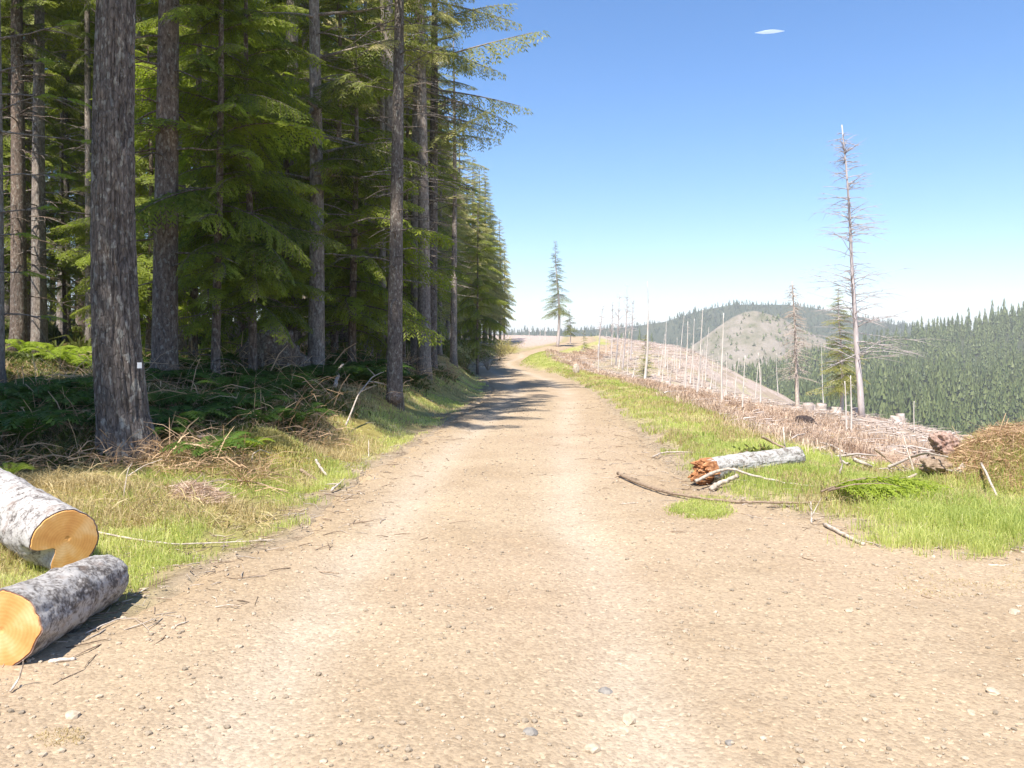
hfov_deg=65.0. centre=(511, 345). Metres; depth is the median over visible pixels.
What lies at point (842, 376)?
conifer tree
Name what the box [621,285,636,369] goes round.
snag
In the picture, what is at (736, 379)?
snag
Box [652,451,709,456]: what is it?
stick
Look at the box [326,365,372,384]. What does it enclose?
sword fern
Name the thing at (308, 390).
sword fern
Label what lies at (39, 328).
fir tree
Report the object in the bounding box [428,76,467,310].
roadside fir
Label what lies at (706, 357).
snag
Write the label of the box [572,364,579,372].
tree stump
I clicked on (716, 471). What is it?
stick
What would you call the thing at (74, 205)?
fir tree
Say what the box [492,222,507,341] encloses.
roadside fir
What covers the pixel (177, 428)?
sword fern
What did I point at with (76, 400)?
sword fern
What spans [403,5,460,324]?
roadside fir
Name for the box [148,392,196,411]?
sword fern
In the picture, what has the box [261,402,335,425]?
sword fern
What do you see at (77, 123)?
fir tree
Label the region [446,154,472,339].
roadside fir
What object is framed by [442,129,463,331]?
roadside fir
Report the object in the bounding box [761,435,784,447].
stick
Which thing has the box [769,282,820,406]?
snag
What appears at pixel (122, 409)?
fir tree
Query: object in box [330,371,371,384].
sword fern
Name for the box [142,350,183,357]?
sword fern
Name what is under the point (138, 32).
fir tree
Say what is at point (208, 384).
sword fern
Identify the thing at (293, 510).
twig litter
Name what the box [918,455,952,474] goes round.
wood chunk
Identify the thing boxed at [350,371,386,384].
sword fern
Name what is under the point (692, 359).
snag
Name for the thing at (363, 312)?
hemlock tree
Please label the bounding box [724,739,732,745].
stone
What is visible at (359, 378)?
sword fern
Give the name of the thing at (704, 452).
grass
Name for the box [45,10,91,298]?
fir tree
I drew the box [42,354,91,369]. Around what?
sword fern
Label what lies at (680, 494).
stick
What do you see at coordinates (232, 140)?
roadside fir
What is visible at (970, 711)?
stone
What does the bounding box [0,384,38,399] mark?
sword fern
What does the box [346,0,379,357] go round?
fir tree
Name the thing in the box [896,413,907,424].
tree stump
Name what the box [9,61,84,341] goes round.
hemlock tree
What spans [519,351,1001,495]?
grass
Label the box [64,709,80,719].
stone
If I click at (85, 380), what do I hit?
sword fern
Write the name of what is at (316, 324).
roadside fir
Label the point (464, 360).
shrub
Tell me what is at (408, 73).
fir tree
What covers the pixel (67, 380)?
sword fern
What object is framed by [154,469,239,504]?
brush heap
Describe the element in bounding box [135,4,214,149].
fir tree
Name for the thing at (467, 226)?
roadside fir
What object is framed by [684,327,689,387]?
snag
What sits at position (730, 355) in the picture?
scrub
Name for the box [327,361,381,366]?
sword fern
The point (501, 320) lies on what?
roadside fir
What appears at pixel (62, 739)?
dry grass
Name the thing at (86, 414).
sword fern
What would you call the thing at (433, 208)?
fir tree
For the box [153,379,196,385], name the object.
sword fern
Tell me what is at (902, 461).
stick
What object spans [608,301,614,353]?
snag
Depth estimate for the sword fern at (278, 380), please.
16.17 m
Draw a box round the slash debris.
[549,336,972,472]
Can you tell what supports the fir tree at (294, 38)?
on the ground at (172, 589)
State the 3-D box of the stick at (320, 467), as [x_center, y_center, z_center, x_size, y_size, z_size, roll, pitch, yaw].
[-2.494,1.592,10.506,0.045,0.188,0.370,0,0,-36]
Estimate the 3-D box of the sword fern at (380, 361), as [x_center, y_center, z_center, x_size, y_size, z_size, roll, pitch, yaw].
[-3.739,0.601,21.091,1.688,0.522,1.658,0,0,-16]
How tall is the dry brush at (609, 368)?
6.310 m
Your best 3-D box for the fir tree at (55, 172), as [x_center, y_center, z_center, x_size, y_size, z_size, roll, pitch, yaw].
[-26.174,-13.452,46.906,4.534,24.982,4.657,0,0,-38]
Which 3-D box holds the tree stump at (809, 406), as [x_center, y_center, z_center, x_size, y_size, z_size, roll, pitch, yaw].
[11.069,2.449,30.016,0.651,0.598,0.635,1,7,37]
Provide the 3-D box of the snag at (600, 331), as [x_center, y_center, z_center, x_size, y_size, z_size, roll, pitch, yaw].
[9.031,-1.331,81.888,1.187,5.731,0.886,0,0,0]
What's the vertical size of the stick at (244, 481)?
0.183 m
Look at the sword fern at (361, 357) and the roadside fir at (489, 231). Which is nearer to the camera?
the sword fern at (361, 357)
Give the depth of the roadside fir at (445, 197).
46.71 m
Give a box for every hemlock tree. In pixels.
[1,1,84,313]
[2,57,53,305]
[4,156,74,324]
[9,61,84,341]
[46,138,148,340]
[48,91,92,316]
[73,44,240,354]
[89,0,309,359]
[89,0,330,380]
[134,0,347,370]
[135,31,263,331]
[137,0,333,350]
[187,275,235,335]
[211,39,374,353]
[232,2,333,334]
[257,9,454,362]
[258,0,439,352]
[265,44,360,335]
[338,185,410,351]
[356,19,478,361]
[449,196,507,374]
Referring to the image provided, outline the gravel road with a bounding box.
[0,336,1023,767]
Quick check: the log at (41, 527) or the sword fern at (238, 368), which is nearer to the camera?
the log at (41, 527)
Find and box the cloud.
[756,30,782,33]
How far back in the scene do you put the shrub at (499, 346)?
73.02 m
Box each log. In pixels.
[0,468,98,569]
[0,555,128,665]
[687,446,805,484]
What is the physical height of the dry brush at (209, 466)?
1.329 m
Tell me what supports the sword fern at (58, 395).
on the ground at (172, 589)
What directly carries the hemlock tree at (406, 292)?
on the ground at (172, 589)
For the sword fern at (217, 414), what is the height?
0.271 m
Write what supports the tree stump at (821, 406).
on the ground at (172, 589)
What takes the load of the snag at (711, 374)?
on the ground at (172, 589)
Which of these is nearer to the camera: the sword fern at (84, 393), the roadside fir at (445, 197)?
the sword fern at (84, 393)
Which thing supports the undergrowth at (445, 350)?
on the ground at (172, 589)
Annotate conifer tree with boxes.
[541,241,572,346]
[561,309,577,343]
[581,330,589,348]
[634,335,657,376]
[806,286,868,410]
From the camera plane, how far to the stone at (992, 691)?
3.89 m
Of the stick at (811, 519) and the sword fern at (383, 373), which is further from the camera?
the sword fern at (383, 373)
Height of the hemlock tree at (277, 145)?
14.955 m
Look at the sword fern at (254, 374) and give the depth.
16.79 m
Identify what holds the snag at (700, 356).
on the ground at (172, 589)
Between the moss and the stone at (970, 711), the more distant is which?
the moss
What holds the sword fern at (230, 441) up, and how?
on the ground at (172, 589)
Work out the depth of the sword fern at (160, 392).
12.69 m
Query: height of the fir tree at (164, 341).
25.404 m
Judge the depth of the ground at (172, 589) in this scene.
10.83 m
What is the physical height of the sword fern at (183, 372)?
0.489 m
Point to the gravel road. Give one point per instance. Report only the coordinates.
(642, 674)
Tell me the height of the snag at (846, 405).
1.582 m
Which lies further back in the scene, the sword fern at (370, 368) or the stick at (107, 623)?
the sword fern at (370, 368)
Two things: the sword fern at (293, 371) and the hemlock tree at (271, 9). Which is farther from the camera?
the hemlock tree at (271, 9)
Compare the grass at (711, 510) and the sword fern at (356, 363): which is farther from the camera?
the sword fern at (356, 363)
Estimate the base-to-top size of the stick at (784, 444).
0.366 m
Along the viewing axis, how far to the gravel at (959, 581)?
5.68 m
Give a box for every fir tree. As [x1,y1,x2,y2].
[0,0,91,382]
[1,0,93,351]
[1,0,94,340]
[1,0,95,351]
[1,6,23,266]
[2,80,9,315]
[23,5,93,330]
[23,38,91,314]
[45,0,94,341]
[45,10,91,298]
[45,12,137,333]
[45,65,76,287]
[45,167,71,314]
[47,88,92,312]
[49,0,95,343]
[58,0,255,383]
[90,0,162,463]
[91,1,155,318]
[135,0,211,286]
[135,0,225,350]
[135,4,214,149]
[208,1,248,337]
[240,0,358,348]
[248,0,349,344]
[254,1,330,218]
[332,0,463,410]
[336,1,431,323]
[337,0,428,363]
[337,76,345,340]
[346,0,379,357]
[368,0,430,195]
[393,0,482,380]
[403,0,479,370]
[427,33,463,185]
[437,146,460,354]
[438,33,489,367]
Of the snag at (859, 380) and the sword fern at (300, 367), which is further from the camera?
the snag at (859, 380)
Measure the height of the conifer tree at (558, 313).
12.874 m
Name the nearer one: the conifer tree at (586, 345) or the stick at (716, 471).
the stick at (716, 471)
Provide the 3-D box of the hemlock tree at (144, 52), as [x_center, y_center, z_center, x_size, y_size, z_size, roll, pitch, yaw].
[-11.210,-5.650,28.083,5.539,12.482,5.613,0,0,-26]
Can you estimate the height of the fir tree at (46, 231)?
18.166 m
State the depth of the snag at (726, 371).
40.40 m
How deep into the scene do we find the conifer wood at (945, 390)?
517.45 m
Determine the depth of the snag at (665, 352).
80.60 m
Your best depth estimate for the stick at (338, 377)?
16.98 m
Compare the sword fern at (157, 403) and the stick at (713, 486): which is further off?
the sword fern at (157, 403)
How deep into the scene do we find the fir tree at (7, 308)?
49.90 m
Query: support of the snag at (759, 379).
on the ground at (172, 589)
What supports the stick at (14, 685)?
on the gravel road
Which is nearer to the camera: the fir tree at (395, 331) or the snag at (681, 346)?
the fir tree at (395, 331)
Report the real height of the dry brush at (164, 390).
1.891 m
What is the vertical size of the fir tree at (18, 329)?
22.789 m
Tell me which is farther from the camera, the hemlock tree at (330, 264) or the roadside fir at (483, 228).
the roadside fir at (483, 228)
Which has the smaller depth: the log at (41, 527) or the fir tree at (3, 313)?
the log at (41, 527)
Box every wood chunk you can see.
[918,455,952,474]
[952,463,966,473]
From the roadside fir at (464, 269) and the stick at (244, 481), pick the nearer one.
the stick at (244, 481)
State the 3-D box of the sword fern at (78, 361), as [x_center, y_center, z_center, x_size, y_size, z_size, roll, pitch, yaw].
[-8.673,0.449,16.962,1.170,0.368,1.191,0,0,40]
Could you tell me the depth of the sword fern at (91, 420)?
10.68 m
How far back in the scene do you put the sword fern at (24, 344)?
19.72 m
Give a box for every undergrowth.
[0,346,459,469]
[5,319,410,359]
[406,335,489,376]
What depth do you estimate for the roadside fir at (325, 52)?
32.96 m
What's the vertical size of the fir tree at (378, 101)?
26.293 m
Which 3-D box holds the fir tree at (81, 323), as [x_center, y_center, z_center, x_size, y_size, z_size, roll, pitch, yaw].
[-17.143,-11.335,32.554,4.120,22.723,4.339,0,0,25]
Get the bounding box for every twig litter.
[45,394,1021,684]
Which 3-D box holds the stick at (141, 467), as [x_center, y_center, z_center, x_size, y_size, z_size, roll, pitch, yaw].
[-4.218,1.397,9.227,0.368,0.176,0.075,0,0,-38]
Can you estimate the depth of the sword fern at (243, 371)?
16.77 m
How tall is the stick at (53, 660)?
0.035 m
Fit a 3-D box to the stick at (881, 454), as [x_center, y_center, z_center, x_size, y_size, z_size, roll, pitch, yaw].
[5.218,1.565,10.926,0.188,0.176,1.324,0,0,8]
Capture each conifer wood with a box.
[481,299,972,348]
[556,299,1023,435]
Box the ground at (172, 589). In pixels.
[0,311,1023,631]
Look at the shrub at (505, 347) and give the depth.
65.86 m
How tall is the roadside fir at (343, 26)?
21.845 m
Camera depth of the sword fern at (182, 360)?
17.11 m
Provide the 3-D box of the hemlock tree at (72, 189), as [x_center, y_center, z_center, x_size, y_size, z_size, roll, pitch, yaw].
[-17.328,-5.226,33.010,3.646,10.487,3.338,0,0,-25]
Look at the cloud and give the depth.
7984.61 m
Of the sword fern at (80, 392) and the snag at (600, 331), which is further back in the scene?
the snag at (600, 331)
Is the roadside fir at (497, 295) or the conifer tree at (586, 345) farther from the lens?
the roadside fir at (497, 295)
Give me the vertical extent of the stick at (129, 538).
0.144 m
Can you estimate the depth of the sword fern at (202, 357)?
19.27 m
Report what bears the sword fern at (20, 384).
on the ground at (172, 589)
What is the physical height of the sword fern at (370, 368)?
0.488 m
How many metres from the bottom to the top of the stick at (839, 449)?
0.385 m
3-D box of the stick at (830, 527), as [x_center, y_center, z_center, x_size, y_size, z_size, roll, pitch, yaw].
[2.925,1.667,7.123,0.056,0.058,0.684,0,0,-6]
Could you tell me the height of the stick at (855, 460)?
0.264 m
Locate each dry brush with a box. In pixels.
[0,373,365,493]
[1,333,471,434]
[581,339,964,463]
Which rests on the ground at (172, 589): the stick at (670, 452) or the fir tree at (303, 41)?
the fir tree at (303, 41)
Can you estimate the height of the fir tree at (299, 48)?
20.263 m
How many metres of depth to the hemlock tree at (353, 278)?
21.33 m
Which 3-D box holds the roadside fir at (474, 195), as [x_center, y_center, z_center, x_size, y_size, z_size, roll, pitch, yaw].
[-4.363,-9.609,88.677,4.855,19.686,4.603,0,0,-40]
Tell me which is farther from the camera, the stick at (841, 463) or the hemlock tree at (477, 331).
the hemlock tree at (477, 331)
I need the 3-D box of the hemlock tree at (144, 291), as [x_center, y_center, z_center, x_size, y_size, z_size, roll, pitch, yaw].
[-8.261,-3.102,18.870,3.814,8.042,3.967,0,0,-12]
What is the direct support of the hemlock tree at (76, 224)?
on the ground at (172, 589)
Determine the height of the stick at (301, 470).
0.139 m
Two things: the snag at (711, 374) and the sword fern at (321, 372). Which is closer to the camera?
the sword fern at (321, 372)
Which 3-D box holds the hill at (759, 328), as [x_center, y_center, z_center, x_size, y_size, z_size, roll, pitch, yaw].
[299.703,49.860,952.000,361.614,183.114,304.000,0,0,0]
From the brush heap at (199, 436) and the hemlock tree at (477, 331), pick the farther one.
the hemlock tree at (477, 331)
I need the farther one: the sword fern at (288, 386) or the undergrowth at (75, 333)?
the undergrowth at (75, 333)
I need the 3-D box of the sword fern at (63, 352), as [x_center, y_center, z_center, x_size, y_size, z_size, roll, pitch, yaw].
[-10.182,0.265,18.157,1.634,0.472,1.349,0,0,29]
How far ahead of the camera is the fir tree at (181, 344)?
25.59 m
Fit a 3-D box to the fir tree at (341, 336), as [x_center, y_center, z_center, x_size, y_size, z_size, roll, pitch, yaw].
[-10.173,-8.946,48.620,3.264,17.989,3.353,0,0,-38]
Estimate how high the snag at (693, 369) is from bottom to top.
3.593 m
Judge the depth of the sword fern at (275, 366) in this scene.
18.28 m
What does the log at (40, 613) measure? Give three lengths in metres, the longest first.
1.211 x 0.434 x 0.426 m
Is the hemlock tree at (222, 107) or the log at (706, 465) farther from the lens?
the hemlock tree at (222, 107)
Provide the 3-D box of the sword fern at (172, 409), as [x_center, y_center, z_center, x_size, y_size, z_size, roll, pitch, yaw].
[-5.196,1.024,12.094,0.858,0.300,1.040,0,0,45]
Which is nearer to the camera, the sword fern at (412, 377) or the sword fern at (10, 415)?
the sword fern at (10, 415)
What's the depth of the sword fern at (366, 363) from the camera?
20.31 m
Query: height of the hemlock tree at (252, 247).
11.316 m
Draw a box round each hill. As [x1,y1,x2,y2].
[492,305,924,348]
[690,311,825,369]
[788,329,1023,423]
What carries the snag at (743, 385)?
on the ground at (172, 589)
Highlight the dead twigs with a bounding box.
[0,354,440,468]
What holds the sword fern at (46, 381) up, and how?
on the ground at (172, 589)
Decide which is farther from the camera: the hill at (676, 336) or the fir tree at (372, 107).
the hill at (676, 336)
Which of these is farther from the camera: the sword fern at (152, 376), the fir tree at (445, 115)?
the fir tree at (445, 115)
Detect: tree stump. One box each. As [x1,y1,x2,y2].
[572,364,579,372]
[802,402,815,412]
[815,403,826,411]
[831,407,841,414]
[850,407,857,414]
[888,415,902,423]
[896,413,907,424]
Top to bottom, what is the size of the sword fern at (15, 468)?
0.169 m
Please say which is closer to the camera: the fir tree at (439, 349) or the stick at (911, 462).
the stick at (911, 462)
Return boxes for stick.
[9,660,23,691]
[48,657,75,662]
[84,618,136,634]
[98,531,272,544]
[128,459,160,476]
[203,478,288,492]
[299,468,316,479]
[315,459,327,475]
[325,478,344,491]
[333,363,343,387]
[345,370,384,425]
[615,472,817,503]
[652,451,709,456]
[694,467,812,486]
[708,473,738,490]
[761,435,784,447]
[783,427,785,446]
[808,499,820,523]
[823,523,864,545]
[839,435,840,462]
[839,453,842,472]
[853,458,873,468]
[874,449,905,473]
[887,452,947,467]
[902,433,913,469]
[921,595,1007,628]
[980,462,996,493]
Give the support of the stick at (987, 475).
on the brush heap at (1001, 427)
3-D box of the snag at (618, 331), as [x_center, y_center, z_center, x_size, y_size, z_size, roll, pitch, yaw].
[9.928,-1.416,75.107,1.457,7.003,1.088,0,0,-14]
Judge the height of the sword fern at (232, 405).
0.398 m
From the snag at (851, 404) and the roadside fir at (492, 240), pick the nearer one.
the snag at (851, 404)
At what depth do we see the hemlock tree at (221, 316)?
33.56 m
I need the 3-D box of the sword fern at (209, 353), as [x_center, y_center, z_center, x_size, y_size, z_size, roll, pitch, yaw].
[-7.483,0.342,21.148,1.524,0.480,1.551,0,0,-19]
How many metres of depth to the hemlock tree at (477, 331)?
46.88 m
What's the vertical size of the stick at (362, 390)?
0.947 m
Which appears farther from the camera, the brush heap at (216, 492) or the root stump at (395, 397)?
the root stump at (395, 397)
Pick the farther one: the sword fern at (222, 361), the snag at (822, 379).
the snag at (822, 379)
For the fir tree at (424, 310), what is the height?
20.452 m
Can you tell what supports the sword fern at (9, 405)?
on the ground at (172, 589)
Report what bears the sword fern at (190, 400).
on the ground at (172, 589)
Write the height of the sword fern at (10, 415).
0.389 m
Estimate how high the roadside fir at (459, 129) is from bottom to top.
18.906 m
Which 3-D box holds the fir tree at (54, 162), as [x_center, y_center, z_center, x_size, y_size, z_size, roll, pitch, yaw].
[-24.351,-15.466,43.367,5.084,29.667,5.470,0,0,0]
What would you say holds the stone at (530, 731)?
on the gravel road
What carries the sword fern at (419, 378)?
on the ground at (172, 589)
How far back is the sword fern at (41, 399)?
11.59 m
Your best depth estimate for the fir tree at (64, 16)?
25.03 m
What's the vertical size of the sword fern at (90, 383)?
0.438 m
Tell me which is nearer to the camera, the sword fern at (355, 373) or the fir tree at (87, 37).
the sword fern at (355, 373)
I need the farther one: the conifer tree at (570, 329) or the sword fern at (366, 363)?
the conifer tree at (570, 329)
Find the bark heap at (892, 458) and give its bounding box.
[862,451,924,468]
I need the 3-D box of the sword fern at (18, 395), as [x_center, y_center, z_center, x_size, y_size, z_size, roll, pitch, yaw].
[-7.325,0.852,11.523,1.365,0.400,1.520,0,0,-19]
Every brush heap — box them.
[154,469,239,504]
[171,430,235,456]
[918,413,1023,492]
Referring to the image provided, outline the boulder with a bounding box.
[239,325,310,369]
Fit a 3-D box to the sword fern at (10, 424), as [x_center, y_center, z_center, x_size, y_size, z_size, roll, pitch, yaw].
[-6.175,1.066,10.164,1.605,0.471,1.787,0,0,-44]
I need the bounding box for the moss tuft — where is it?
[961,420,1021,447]
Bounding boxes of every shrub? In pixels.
[448,343,480,369]
[459,330,518,369]
[465,335,497,360]
[487,332,513,359]
[488,335,512,356]
[497,341,523,353]
[732,442,771,452]
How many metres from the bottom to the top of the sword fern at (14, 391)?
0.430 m
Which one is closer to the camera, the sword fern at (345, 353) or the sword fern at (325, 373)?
the sword fern at (325, 373)
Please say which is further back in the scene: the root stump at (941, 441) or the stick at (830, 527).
the root stump at (941, 441)
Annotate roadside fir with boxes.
[209,0,269,337]
[230,0,439,368]
[298,0,379,346]
[322,0,403,345]
[339,17,373,344]
[385,0,480,364]
[393,0,550,367]
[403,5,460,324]
[403,35,461,334]
[408,62,461,312]
[409,169,461,319]
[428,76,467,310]
[437,130,475,328]
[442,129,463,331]
[442,155,464,339]
[444,115,473,334]
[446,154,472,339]
[449,132,486,338]
[451,162,478,330]
[461,176,486,339]
[462,157,493,338]
[462,198,488,338]
[470,170,491,322]
[475,167,498,342]
[480,169,506,343]
[480,175,503,342]
[481,217,505,336]
[486,201,509,341]
[492,218,516,339]
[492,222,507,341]
[501,241,516,339]
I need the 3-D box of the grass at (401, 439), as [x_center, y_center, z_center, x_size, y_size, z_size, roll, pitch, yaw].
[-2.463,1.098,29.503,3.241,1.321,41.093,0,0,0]
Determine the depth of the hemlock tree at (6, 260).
24.55 m
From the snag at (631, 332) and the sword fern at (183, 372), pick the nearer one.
the sword fern at (183, 372)
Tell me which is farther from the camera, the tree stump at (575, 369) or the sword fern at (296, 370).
the tree stump at (575, 369)
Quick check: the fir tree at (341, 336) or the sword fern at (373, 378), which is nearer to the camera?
the sword fern at (373, 378)
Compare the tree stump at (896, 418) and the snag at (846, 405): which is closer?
the snag at (846, 405)
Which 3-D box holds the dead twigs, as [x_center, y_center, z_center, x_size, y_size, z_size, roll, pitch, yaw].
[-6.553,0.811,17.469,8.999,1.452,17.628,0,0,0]
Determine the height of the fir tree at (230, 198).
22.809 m
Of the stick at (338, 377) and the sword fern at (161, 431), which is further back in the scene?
the stick at (338, 377)
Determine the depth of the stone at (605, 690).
3.96 m
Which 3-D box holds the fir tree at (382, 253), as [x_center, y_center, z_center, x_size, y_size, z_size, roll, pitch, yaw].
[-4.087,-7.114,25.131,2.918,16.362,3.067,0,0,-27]
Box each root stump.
[386,390,402,405]
[927,431,960,455]
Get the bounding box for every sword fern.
[0,381,41,393]
[0,383,71,405]
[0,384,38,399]
[0,391,48,411]
[0,396,90,415]
[0,409,90,441]
[0,410,55,427]
[1,462,34,474]
[3,378,87,395]
[5,339,53,352]
[8,376,92,387]
[9,398,66,412]
[18,347,91,359]
[25,344,80,351]
[26,393,94,411]
[33,378,93,393]
[33,384,93,397]
[37,396,94,415]
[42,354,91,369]
[44,377,91,389]
[46,407,94,426]
[48,390,93,397]
[54,346,91,352]
[70,359,91,367]
[78,416,153,424]
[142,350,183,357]
[143,356,193,367]
[145,368,218,386]
[145,371,184,382]
[147,389,171,399]
[148,392,187,404]
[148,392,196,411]
[149,403,196,415]
[149,405,236,426]
[152,419,201,438]
[152,422,208,440]
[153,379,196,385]
[159,431,265,461]
[161,372,223,386]
[162,389,235,409]
[179,355,240,366]
[179,359,234,370]
[182,372,272,391]
[185,409,250,421]
[190,356,238,363]
[190,394,278,410]
[199,383,218,389]
[200,350,238,356]
[200,389,293,408]
[203,356,247,364]
[213,405,301,426]
[220,386,281,395]
[221,367,268,374]
[221,367,275,375]
[234,436,274,450]
[245,381,311,390]
[249,372,288,378]
[253,375,322,388]
[254,372,328,382]
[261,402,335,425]
[262,364,302,372]
[273,369,316,375]
[277,368,320,376]
[277,388,324,395]
[281,364,324,372]
[285,392,318,402]
[293,365,336,381]
[300,368,350,381]
[306,354,347,361]
[311,369,360,384]
[319,365,386,381]
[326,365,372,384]
[327,351,364,360]
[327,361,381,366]
[328,365,386,384]
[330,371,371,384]
[338,355,373,361]
[345,358,386,367]
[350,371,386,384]
[360,361,408,369]
[364,372,386,386]
[377,365,416,381]
[403,372,429,383]
[404,375,431,382]
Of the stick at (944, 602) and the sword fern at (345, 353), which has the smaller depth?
the stick at (944, 602)
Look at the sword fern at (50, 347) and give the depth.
19.63 m
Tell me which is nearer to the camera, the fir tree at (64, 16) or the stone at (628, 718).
the stone at (628, 718)
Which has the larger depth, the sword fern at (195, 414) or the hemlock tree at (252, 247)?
the hemlock tree at (252, 247)
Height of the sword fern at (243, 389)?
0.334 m
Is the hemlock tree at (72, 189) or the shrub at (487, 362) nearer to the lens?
the hemlock tree at (72, 189)
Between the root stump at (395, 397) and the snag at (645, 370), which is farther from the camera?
the snag at (645, 370)
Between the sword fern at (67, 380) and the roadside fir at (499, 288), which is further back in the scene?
the roadside fir at (499, 288)
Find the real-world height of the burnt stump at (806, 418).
0.596 m
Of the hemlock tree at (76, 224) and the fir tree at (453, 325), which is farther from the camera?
the fir tree at (453, 325)
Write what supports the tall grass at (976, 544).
on the ground at (172, 589)
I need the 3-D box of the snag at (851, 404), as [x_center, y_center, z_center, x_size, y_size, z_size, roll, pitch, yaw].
[8.110,1.567,19.082,0.184,1.717,0.175,0,0,28]
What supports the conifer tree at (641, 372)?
on the ground at (172, 589)
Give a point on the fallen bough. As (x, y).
(890, 484)
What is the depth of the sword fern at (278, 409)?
11.96 m
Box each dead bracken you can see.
[543,352,931,468]
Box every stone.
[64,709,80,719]
[523,727,537,735]
[584,742,600,753]
[598,686,612,693]
[622,712,635,725]
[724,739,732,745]
[966,709,974,714]
[986,687,1000,695]
[1008,608,1020,614]
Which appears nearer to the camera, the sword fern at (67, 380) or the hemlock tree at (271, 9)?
the sword fern at (67, 380)
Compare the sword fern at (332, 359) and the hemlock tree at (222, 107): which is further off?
the sword fern at (332, 359)
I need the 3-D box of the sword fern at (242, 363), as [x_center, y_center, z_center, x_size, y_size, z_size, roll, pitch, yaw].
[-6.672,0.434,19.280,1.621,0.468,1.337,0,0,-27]
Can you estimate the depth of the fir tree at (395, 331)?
17.87 m
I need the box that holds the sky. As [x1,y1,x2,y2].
[4,0,1023,333]
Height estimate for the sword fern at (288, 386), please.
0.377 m
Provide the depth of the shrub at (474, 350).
59.88 m
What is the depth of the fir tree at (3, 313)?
13.50 m
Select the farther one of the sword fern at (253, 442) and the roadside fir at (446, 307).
the roadside fir at (446, 307)
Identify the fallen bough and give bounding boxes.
[821,475,953,504]
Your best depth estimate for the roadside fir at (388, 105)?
22.38 m
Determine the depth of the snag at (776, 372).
109.73 m
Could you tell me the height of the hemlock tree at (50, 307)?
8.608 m
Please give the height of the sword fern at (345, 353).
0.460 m
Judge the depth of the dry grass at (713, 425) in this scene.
12.59 m
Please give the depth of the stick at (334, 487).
9.50 m
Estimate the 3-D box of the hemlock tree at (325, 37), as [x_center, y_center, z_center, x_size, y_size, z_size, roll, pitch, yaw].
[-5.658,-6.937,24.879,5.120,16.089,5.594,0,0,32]
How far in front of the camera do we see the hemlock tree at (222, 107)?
16.42 m
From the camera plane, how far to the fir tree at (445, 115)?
57.87 m
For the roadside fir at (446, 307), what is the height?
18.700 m
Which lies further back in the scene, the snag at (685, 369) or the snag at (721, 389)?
the snag at (685, 369)
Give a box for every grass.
[0,407,389,587]
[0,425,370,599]
[32,726,87,746]
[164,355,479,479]
[185,364,488,500]
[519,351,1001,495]
[546,367,1023,523]
[660,428,1023,549]
[662,490,738,519]
[818,425,1023,559]
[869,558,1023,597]
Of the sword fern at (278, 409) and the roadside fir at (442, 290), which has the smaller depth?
the sword fern at (278, 409)
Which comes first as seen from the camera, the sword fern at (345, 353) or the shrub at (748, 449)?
the shrub at (748, 449)
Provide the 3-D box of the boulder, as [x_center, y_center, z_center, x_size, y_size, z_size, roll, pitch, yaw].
[-5.748,0.448,19.486,1.722,1.916,1.324,0,0,0]
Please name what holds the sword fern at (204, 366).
on the ground at (172, 589)
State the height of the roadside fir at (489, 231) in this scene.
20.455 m
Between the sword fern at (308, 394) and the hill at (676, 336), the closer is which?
the sword fern at (308, 394)
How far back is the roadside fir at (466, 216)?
70.04 m
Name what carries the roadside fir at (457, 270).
on the ground at (172, 589)
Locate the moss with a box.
[172,427,394,477]
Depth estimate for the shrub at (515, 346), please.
80.00 m
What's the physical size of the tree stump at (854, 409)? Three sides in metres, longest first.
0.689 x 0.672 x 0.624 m
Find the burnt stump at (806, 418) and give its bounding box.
[795,415,816,424]
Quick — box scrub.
[689,311,830,368]
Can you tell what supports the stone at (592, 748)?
on the gravel road
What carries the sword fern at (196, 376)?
on the ground at (172, 589)
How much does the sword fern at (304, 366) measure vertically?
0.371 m
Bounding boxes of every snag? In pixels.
[596,305,604,356]
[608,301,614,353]
[615,293,624,364]
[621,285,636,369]
[627,300,635,358]
[627,331,629,374]
[644,282,648,378]
[664,336,665,367]
[679,320,684,367]
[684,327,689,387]
[689,330,694,384]
[692,346,693,386]
[696,308,702,393]
[704,329,708,379]
[710,357,712,388]
[720,313,724,399]
[726,353,726,393]
[733,360,738,396]
[741,360,747,406]
[758,354,761,401]
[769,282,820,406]
[776,353,778,394]
[792,125,947,416]
[820,348,823,402]
[844,381,851,431]
[850,375,856,430]
[909,405,915,432]
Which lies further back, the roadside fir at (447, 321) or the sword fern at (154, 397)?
the roadside fir at (447, 321)
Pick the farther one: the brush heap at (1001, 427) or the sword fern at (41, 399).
the sword fern at (41, 399)
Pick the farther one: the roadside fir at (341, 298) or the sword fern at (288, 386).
the roadside fir at (341, 298)
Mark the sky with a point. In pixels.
(680, 148)
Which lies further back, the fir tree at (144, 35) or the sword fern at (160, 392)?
the fir tree at (144, 35)

